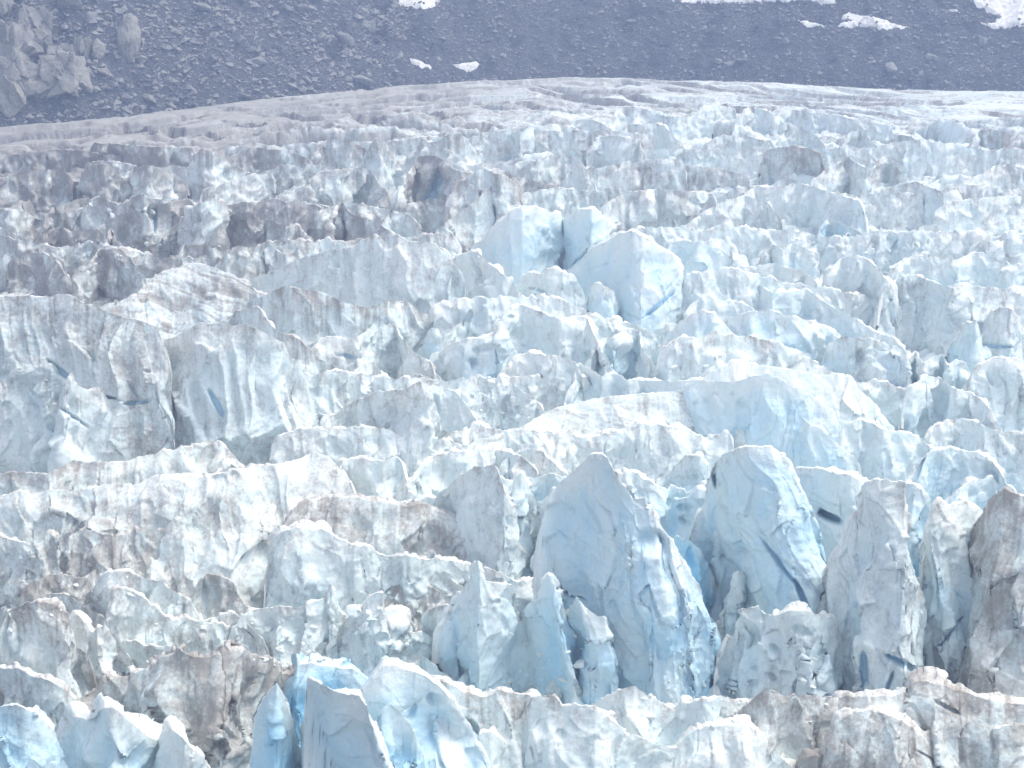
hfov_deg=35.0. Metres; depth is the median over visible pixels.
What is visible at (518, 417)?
ice chunk
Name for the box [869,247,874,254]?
ice chunk
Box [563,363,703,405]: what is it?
ice ridge
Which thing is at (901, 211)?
ice ridge
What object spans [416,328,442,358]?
ice pinnacle
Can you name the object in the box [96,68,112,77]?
boulder
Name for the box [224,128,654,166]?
ice ridge
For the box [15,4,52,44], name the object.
rock outcrop
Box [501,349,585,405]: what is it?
ice wall
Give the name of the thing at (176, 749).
ice block
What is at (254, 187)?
ice ridge
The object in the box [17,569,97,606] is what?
ice ridge
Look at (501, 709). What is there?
ice ridge
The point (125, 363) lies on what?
ice cliff
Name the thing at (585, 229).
ice block
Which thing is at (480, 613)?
ice pinnacle
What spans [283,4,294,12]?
boulder
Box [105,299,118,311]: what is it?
ice block
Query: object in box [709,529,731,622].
ice pinnacle
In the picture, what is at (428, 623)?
ice slab
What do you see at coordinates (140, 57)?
boulder
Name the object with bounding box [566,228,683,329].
ice block
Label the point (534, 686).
ice rubble
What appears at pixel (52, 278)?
ice slab
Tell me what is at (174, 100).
boulder
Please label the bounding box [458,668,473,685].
ice block
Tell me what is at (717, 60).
boulder
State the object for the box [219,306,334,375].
ice ridge
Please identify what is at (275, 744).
ice spike
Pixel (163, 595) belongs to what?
ice wedge
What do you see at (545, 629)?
ice pinnacle
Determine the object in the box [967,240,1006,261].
ice ridge
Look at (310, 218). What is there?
ice ridge
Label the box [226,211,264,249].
ice block
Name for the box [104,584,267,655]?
ice ridge
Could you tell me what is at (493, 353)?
ice block
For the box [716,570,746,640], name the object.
ice fin
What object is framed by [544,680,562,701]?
ice block
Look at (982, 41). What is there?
boulder
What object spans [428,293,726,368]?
ice ridge
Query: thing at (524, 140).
ice block
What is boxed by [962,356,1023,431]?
ice wall
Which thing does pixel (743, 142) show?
ice ridge
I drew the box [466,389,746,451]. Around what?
ice ridge
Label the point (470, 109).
glacier
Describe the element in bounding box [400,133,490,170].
ice block
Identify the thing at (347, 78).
boulder
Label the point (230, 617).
ice ridge
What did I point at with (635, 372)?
ice rubble
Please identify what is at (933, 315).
ice wall
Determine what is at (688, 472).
serac
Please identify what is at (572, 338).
ice wall
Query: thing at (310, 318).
ice wall
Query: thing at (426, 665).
ice block
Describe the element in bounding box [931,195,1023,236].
ice wall
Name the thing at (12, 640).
serac
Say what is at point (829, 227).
ice ridge
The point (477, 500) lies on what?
ice column
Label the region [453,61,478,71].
snow patch
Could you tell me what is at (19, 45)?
rock outcrop
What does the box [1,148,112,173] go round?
ice wall
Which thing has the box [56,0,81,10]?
boulder
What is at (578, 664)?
ice chunk
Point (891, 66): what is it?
boulder
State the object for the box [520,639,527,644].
ice chunk
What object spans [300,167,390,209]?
ice wall
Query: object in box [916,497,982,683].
ice wall
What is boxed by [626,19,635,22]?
boulder
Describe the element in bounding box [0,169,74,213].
ice wall
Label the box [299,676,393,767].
ice cone
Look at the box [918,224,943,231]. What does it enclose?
ice block
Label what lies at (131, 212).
ice wall
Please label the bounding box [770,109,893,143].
ice wall
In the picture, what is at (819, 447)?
ice ridge
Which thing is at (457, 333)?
ice slab
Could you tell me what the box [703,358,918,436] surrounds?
ice ridge
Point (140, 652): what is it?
ice block
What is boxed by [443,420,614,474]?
ice ridge
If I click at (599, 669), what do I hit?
ice pinnacle
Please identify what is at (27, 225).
ice hump
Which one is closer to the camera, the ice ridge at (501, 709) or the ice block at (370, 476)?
the ice ridge at (501, 709)
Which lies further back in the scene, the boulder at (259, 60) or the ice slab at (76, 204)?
the boulder at (259, 60)
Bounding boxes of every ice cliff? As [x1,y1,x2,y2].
[0,294,177,472]
[164,322,324,465]
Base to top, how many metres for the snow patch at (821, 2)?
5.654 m
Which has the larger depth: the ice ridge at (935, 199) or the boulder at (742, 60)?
the boulder at (742, 60)
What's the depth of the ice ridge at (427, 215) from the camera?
390.27 m
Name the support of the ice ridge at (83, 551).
on the glacier
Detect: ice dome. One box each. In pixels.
[110,263,267,340]
[691,104,736,120]
[731,107,786,135]
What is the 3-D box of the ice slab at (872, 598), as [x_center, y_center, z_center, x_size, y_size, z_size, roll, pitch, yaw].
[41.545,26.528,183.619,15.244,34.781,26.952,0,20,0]
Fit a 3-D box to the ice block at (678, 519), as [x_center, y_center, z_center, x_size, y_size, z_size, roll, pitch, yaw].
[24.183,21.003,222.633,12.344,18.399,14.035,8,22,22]
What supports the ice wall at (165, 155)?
on the glacier
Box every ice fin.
[0,703,67,767]
[71,248,145,303]
[176,243,224,266]
[320,201,395,241]
[674,535,716,612]
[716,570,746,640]
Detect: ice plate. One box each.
[509,470,535,576]
[530,487,555,571]
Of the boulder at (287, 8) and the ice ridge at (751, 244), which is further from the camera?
the boulder at (287, 8)
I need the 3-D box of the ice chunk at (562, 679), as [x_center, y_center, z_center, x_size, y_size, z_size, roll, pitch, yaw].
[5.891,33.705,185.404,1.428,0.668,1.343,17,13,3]
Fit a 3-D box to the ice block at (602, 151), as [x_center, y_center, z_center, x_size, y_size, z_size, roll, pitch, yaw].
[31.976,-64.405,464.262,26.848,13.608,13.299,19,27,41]
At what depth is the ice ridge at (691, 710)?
169.32 m
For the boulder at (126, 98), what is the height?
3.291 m
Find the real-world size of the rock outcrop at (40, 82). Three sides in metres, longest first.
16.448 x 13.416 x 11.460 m
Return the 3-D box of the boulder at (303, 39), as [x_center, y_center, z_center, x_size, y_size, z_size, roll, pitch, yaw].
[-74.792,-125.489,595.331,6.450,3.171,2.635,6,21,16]
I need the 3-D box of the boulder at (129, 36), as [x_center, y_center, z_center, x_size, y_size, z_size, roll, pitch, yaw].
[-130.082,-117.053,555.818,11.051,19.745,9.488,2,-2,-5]
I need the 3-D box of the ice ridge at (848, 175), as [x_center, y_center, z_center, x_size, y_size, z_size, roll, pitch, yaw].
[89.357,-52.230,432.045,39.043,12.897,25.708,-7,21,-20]
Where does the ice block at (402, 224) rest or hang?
on the glacier
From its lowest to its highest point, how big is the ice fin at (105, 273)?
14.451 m
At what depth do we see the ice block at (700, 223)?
375.65 m
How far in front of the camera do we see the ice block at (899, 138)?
480.10 m
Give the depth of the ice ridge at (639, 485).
226.10 m
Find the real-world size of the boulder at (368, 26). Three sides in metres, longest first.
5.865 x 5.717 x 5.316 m
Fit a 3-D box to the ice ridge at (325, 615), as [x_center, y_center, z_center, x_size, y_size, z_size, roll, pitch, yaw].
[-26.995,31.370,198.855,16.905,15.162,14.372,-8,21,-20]
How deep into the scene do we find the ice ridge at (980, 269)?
347.07 m
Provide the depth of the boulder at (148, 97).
549.77 m
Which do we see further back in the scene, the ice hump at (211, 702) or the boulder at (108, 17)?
the boulder at (108, 17)
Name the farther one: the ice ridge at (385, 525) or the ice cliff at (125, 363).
the ice cliff at (125, 363)
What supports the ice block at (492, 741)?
on the glacier
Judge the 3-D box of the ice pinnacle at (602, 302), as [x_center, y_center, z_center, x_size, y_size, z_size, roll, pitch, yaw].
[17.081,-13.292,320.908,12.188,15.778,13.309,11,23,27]
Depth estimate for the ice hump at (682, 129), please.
499.13 m
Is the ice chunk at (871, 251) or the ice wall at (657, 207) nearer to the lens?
the ice chunk at (871, 251)
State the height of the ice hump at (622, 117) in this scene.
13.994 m
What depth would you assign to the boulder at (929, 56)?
599.72 m
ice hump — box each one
[0,209,43,241]
[79,639,298,767]
[187,148,249,199]
[605,106,670,130]
[631,113,713,142]
[651,714,795,767]
[775,129,824,148]
[837,417,933,482]
[989,722,1023,767]
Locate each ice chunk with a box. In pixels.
[154,235,160,241]
[264,626,271,632]
[274,645,283,654]
[309,624,317,630]
[317,656,326,661]
[346,604,362,618]
[389,639,402,649]
[389,641,396,650]
[515,414,521,420]
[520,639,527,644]
[536,650,542,656]
[557,676,567,682]
[573,659,584,668]
[646,715,655,719]
[697,372,705,376]
[704,366,713,373]
[800,678,806,684]
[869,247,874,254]
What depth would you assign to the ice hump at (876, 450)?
251.93 m
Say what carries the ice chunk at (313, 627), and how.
on the ice ridge at (325, 615)
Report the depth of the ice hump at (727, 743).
165.91 m
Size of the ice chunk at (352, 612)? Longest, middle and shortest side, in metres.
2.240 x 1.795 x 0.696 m
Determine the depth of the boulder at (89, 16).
554.65 m
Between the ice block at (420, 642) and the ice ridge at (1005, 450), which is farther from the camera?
the ice ridge at (1005, 450)
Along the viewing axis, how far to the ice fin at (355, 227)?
369.67 m
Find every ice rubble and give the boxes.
[36,227,122,246]
[242,220,313,243]
[265,641,340,657]
[275,249,294,267]
[351,583,449,631]
[492,378,547,429]
[530,673,537,690]
[632,358,637,376]
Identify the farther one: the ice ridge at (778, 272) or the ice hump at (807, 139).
the ice hump at (807, 139)
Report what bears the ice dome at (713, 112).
on the glacier
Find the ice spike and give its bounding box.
[249,683,301,767]
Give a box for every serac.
[0,607,19,658]
[56,692,162,767]
[283,652,367,747]
[319,381,449,476]
[359,655,490,767]
[516,266,588,311]
[660,451,709,491]
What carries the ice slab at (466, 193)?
on the glacier
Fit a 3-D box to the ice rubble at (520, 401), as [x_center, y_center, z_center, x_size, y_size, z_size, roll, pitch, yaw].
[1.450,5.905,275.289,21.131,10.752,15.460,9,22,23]
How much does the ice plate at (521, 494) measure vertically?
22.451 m
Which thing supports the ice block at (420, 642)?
on the glacier
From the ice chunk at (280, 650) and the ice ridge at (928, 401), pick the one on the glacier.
the ice ridge at (928, 401)
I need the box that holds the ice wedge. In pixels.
[76,568,202,620]
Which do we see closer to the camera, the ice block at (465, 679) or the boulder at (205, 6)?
the ice block at (465, 679)
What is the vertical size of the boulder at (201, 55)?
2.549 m
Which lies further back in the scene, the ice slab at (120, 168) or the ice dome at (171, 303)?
the ice slab at (120, 168)
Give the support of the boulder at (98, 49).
on the moraine slope
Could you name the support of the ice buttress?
on the glacier
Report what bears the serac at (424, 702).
on the glacier
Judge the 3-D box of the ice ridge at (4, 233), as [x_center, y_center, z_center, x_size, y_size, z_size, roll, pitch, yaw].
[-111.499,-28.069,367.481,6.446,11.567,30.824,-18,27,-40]
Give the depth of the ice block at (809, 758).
166.47 m
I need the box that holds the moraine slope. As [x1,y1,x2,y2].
[0,0,1023,126]
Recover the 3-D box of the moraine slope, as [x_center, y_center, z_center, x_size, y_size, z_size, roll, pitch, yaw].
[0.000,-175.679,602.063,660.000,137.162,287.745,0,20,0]
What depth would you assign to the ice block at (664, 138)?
475.00 m
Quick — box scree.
[0,0,1023,125]
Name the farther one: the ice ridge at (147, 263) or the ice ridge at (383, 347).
the ice ridge at (147, 263)
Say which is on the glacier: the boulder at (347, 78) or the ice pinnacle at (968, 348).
the ice pinnacle at (968, 348)
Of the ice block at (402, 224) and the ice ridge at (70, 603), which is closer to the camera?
the ice ridge at (70, 603)
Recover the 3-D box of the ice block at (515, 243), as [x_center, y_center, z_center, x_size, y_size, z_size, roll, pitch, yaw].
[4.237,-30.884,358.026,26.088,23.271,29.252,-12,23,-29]
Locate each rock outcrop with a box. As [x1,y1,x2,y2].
[0,0,13,14]
[0,19,22,31]
[0,24,44,78]
[0,56,26,117]
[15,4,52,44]
[15,21,48,58]
[21,59,61,98]
[37,51,92,98]
[43,43,51,54]
[46,43,74,54]
[72,33,91,61]
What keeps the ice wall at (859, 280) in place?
on the glacier
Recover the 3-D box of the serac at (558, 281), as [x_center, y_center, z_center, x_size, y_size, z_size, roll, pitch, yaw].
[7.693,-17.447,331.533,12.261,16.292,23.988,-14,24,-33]
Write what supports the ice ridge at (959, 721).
on the glacier
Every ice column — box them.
[166,198,231,256]
[432,465,530,579]
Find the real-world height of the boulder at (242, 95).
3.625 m
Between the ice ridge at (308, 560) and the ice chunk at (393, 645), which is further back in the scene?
the ice ridge at (308, 560)
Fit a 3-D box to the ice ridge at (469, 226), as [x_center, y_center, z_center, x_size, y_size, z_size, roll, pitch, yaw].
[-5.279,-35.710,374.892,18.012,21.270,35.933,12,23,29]
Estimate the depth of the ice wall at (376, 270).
317.44 m
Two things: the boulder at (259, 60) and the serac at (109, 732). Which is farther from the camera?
the boulder at (259, 60)
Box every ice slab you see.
[0,597,96,697]
[6,252,73,296]
[29,362,60,472]
[40,373,123,472]
[56,197,89,212]
[84,161,137,175]
[417,603,448,671]
[423,549,463,593]
[442,320,466,348]
[443,168,520,225]
[532,452,721,704]
[533,153,596,190]
[570,119,611,131]
[585,327,655,379]
[816,478,936,692]
[898,250,954,262]
[905,482,930,577]
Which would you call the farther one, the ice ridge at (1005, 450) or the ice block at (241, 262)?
the ice block at (241, 262)
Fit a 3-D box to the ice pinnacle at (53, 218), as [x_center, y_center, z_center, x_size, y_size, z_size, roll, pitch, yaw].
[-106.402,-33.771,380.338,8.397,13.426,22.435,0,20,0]
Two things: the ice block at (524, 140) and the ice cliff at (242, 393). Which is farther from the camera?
the ice block at (524, 140)
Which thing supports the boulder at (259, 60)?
on the moraine slope
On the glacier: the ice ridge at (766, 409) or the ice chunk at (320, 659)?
the ice ridge at (766, 409)
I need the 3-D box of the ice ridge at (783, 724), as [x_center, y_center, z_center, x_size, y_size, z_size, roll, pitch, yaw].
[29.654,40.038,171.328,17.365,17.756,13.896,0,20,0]
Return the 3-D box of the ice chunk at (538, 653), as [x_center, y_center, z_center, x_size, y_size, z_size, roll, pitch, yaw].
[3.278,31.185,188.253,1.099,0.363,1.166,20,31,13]
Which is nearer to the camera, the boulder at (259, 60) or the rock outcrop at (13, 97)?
the rock outcrop at (13, 97)
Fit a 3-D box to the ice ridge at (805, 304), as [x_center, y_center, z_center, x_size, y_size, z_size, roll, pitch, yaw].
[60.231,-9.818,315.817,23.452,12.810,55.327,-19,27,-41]
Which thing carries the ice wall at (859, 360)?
on the glacier
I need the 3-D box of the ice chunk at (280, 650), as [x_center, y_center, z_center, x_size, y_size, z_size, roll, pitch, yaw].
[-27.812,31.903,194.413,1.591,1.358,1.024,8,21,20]
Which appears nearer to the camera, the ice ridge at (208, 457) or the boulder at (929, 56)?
the ice ridge at (208, 457)
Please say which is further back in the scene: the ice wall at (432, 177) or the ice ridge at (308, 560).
the ice wall at (432, 177)
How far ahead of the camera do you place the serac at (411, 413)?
252.28 m
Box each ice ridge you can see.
[0,227,26,240]
[0,231,461,292]
[0,440,244,495]
[0,451,356,608]
[0,525,177,608]
[0,661,89,731]
[4,198,446,233]
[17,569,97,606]
[41,592,105,627]
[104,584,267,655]
[120,157,688,198]
[198,173,275,204]
[202,610,269,656]
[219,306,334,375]
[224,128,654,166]
[229,584,347,668]
[253,198,344,241]
[263,519,532,618]
[269,422,733,485]
[283,493,468,560]
[303,368,590,430]
[311,323,441,379]
[394,442,504,500]
[401,467,706,518]
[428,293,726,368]
[430,675,540,767]
[434,177,524,252]
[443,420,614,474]
[460,447,538,479]
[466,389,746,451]
[499,449,567,479]
[515,693,677,767]
[518,177,558,192]
[524,184,1023,230]
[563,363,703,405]
[591,686,682,745]
[610,223,1023,274]
[628,373,840,468]
[645,139,1023,179]
[654,330,905,428]
[666,695,750,733]
[679,267,979,325]
[684,299,754,319]
[700,135,774,150]
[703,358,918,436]
[728,263,816,286]
[730,689,837,760]
[739,183,868,233]
[759,286,910,354]
[797,418,861,475]
[809,242,874,260]
[810,157,908,195]
[815,666,1023,767]
[817,218,861,236]
[820,705,937,767]
[883,182,962,224]
[889,251,1023,288]
[898,374,1002,439]
[923,418,1023,493]
[961,164,1023,189]
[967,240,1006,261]
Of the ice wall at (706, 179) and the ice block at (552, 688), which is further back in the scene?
the ice wall at (706, 179)
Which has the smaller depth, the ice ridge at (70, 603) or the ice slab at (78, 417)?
the ice ridge at (70, 603)
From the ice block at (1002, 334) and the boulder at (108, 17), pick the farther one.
the boulder at (108, 17)
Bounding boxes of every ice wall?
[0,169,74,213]
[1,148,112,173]
[72,194,193,258]
[73,162,132,202]
[90,142,195,167]
[237,147,312,171]
[238,285,430,352]
[249,234,467,314]
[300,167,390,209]
[388,155,512,213]
[492,303,614,375]
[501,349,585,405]
[599,187,716,234]
[642,165,749,191]
[657,309,732,358]
[700,195,782,229]
[706,600,844,698]
[723,310,840,365]
[758,145,824,185]
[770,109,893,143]
[821,255,898,335]
[821,336,912,387]
[874,274,1023,355]
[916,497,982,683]
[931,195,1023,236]
[952,486,1023,696]
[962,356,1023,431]
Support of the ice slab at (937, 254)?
on the glacier
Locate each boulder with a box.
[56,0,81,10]
[83,11,97,23]
[92,38,105,59]
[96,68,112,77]
[104,14,112,20]
[116,13,144,62]
[120,94,131,101]
[135,55,148,59]
[142,94,155,102]
[165,97,179,103]
[195,3,210,10]
[198,53,205,59]
[238,92,251,98]
[250,56,266,63]
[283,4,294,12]
[296,3,310,12]
[298,38,310,42]
[303,77,311,82]
[336,32,354,45]
[344,76,352,81]
[352,75,375,85]
[361,20,375,33]
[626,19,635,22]
[713,58,721,63]
[723,61,734,64]
[734,58,749,61]
[781,37,788,44]
[885,62,896,71]
[926,53,937,59]
[978,37,988,45]
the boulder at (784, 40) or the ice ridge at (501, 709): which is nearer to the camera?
the ice ridge at (501, 709)
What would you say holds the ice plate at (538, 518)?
on the glacier
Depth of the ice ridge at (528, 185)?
412.27 m
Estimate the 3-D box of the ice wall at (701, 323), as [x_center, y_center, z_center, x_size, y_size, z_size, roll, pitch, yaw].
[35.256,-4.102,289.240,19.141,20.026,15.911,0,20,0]
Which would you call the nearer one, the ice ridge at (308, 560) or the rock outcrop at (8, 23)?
the ice ridge at (308, 560)
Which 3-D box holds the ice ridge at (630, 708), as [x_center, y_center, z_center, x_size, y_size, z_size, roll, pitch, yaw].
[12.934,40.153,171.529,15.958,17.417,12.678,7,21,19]
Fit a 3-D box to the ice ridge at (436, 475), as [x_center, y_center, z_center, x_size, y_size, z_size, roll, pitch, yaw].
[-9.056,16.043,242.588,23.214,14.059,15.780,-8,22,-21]
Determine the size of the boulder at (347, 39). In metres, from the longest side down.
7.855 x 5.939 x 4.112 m
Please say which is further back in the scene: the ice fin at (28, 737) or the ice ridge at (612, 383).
the ice ridge at (612, 383)
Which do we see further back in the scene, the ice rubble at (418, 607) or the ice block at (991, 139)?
the ice block at (991, 139)
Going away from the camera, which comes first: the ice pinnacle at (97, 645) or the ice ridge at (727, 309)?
the ice pinnacle at (97, 645)
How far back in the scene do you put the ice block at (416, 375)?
281.45 m
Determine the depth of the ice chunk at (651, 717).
168.67 m
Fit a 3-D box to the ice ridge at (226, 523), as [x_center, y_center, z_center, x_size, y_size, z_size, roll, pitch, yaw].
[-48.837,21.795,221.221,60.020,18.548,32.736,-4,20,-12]
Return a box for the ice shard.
[380,704,424,767]
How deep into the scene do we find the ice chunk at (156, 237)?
370.96 m
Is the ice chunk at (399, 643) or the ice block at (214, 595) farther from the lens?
the ice block at (214, 595)
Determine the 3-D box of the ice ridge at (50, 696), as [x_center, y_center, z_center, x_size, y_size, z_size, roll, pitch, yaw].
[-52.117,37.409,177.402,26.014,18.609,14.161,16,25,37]
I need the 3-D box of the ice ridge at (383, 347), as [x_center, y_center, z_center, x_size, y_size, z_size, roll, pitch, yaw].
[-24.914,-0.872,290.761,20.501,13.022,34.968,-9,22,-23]
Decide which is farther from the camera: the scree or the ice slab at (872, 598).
the scree
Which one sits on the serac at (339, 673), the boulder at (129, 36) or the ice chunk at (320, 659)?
the ice chunk at (320, 659)
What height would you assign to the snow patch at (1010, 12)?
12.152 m
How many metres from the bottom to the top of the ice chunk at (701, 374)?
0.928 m
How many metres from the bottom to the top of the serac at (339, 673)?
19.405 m
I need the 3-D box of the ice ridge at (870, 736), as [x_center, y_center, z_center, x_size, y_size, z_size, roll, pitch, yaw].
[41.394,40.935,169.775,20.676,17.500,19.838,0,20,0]
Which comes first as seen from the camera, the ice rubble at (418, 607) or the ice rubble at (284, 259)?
the ice rubble at (418, 607)
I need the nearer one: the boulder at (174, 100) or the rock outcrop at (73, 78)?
the rock outcrop at (73, 78)
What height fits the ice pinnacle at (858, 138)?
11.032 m
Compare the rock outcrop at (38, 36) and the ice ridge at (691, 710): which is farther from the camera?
the rock outcrop at (38, 36)
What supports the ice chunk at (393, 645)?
on the ice block at (420, 642)
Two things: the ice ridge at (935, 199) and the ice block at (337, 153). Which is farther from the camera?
the ice block at (337, 153)
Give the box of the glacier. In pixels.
[0,77,1023,493]
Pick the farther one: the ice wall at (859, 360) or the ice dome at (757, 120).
the ice dome at (757, 120)
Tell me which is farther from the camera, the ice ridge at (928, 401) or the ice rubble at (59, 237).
the ice rubble at (59, 237)
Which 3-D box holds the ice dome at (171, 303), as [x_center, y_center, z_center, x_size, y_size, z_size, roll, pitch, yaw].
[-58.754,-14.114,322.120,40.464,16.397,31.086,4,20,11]
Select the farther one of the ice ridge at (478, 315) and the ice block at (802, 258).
the ice block at (802, 258)
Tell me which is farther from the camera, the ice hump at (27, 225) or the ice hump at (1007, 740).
the ice hump at (27, 225)
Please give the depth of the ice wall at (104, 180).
410.31 m
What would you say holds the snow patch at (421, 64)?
on the moraine slope
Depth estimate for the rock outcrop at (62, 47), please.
540.45 m
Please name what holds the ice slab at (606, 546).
on the glacier
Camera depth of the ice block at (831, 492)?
205.04 m
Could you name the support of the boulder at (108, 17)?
on the moraine slope
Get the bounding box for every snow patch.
[398,0,439,8]
[410,58,430,68]
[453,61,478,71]
[672,0,835,5]
[798,20,826,26]
[838,12,906,29]
[974,0,1023,28]
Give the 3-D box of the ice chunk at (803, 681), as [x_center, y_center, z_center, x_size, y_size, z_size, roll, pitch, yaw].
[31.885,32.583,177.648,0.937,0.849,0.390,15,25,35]
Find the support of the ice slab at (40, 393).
on the glacier
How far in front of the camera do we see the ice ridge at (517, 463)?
238.59 m
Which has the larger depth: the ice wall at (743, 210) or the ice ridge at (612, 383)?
the ice wall at (743, 210)
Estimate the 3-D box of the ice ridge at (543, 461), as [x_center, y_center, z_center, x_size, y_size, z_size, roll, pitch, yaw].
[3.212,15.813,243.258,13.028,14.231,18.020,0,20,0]
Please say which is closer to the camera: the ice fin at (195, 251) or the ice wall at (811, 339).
the ice wall at (811, 339)
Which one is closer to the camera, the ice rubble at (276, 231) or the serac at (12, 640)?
the serac at (12, 640)
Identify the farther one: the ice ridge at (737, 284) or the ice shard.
the ice ridge at (737, 284)
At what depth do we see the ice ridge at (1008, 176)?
428.38 m
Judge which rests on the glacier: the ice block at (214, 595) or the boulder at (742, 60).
the ice block at (214, 595)
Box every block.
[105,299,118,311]
[117,639,172,667]
[127,165,189,199]
[152,715,210,767]
[191,573,250,619]
[214,246,266,279]
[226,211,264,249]
[311,139,366,168]
[336,455,416,500]
[336,590,415,677]
[337,363,382,406]
[374,630,432,666]
[381,211,421,237]
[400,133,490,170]
[410,373,430,378]
[414,655,454,680]
[429,321,518,381]
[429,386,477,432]
[452,248,521,298]
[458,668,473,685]
[470,205,564,284]
[478,725,506,767]
[510,124,576,161]
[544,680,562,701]
[559,171,595,190]
[562,206,610,269]
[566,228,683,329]
[584,135,645,167]
[620,122,683,149]
[660,485,705,539]
[663,237,748,279]
[679,214,738,231]
[758,243,821,278]
[794,466,867,562]
[795,748,822,767]
[885,135,916,143]
[906,445,1016,503]
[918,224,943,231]
[944,475,998,510]
[969,128,1023,149]
[981,306,1023,360]
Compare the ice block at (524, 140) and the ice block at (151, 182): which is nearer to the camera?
the ice block at (151, 182)
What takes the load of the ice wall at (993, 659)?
on the glacier
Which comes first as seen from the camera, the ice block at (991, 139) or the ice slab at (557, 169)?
the ice slab at (557, 169)
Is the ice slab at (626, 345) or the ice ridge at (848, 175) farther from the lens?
the ice ridge at (848, 175)
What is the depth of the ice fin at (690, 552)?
202.86 m
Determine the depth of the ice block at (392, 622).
193.54 m
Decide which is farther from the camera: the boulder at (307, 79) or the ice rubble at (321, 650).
the boulder at (307, 79)
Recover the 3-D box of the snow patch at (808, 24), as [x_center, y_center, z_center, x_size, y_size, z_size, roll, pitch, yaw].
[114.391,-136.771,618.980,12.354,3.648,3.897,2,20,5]
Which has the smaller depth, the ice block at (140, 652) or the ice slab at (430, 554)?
the ice block at (140, 652)
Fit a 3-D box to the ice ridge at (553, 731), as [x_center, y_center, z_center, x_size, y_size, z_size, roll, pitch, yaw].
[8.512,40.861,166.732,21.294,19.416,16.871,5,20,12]
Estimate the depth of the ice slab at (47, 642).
182.26 m
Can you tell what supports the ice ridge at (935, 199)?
on the glacier
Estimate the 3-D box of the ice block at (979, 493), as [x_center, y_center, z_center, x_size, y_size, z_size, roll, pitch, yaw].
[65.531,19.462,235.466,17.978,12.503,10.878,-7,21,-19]
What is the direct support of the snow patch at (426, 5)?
on the moraine slope
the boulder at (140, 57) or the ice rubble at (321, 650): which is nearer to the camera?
the ice rubble at (321, 650)
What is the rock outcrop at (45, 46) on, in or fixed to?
on the moraine slope
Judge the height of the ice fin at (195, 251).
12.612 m
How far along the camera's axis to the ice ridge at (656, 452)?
250.48 m
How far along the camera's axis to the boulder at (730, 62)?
614.08 m
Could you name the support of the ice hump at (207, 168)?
on the glacier
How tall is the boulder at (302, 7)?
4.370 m
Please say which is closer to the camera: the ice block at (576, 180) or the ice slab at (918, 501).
the ice slab at (918, 501)
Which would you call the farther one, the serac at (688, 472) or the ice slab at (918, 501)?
the serac at (688, 472)
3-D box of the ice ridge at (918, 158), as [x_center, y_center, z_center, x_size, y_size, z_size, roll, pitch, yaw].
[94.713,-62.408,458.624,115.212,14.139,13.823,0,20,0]
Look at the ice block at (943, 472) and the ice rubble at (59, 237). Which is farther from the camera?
the ice rubble at (59, 237)
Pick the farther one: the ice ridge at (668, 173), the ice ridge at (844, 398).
the ice ridge at (668, 173)
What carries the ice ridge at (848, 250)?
on the glacier
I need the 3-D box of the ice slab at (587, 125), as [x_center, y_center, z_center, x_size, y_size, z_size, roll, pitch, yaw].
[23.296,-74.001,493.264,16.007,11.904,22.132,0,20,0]
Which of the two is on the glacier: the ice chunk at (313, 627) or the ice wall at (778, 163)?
the ice wall at (778, 163)
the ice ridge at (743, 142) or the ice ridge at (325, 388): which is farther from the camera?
the ice ridge at (743, 142)
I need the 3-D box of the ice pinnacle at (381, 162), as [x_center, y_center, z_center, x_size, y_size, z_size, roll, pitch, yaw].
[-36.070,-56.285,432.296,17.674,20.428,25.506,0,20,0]
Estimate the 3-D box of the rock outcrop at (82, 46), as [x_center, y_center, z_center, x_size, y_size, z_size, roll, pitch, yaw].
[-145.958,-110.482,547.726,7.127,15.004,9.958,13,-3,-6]
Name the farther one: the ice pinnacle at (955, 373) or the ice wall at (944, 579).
the ice pinnacle at (955, 373)
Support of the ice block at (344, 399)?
on the glacier
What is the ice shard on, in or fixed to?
on the glacier
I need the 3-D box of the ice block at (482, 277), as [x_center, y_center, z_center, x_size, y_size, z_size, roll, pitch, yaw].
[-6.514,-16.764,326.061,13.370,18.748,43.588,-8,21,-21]
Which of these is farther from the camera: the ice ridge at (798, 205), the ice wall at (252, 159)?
the ice wall at (252, 159)
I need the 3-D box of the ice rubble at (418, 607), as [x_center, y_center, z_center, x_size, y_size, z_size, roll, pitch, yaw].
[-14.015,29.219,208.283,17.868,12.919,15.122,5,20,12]
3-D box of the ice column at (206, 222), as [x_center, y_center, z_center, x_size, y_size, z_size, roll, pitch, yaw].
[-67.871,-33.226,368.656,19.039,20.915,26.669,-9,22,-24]
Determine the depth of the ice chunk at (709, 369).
273.95 m
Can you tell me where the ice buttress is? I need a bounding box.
[689,444,826,613]
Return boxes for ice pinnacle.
[35,207,71,242]
[69,610,133,686]
[359,138,402,199]
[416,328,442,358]
[431,560,520,692]
[508,572,583,704]
[565,597,618,704]
[587,281,619,317]
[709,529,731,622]
[839,130,876,147]
[908,351,970,388]
[944,319,991,372]
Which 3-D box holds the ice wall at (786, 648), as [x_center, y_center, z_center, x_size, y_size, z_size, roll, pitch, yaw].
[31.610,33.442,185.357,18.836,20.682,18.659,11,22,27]
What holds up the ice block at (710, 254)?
on the glacier
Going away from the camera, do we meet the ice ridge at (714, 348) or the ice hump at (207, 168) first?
the ice ridge at (714, 348)
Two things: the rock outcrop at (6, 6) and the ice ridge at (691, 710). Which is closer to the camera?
the ice ridge at (691, 710)
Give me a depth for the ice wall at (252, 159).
447.18 m
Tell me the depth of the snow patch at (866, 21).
614.80 m
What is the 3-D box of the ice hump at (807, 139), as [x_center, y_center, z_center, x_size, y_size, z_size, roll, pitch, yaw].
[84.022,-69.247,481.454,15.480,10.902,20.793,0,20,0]
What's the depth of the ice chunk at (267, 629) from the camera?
195.61 m

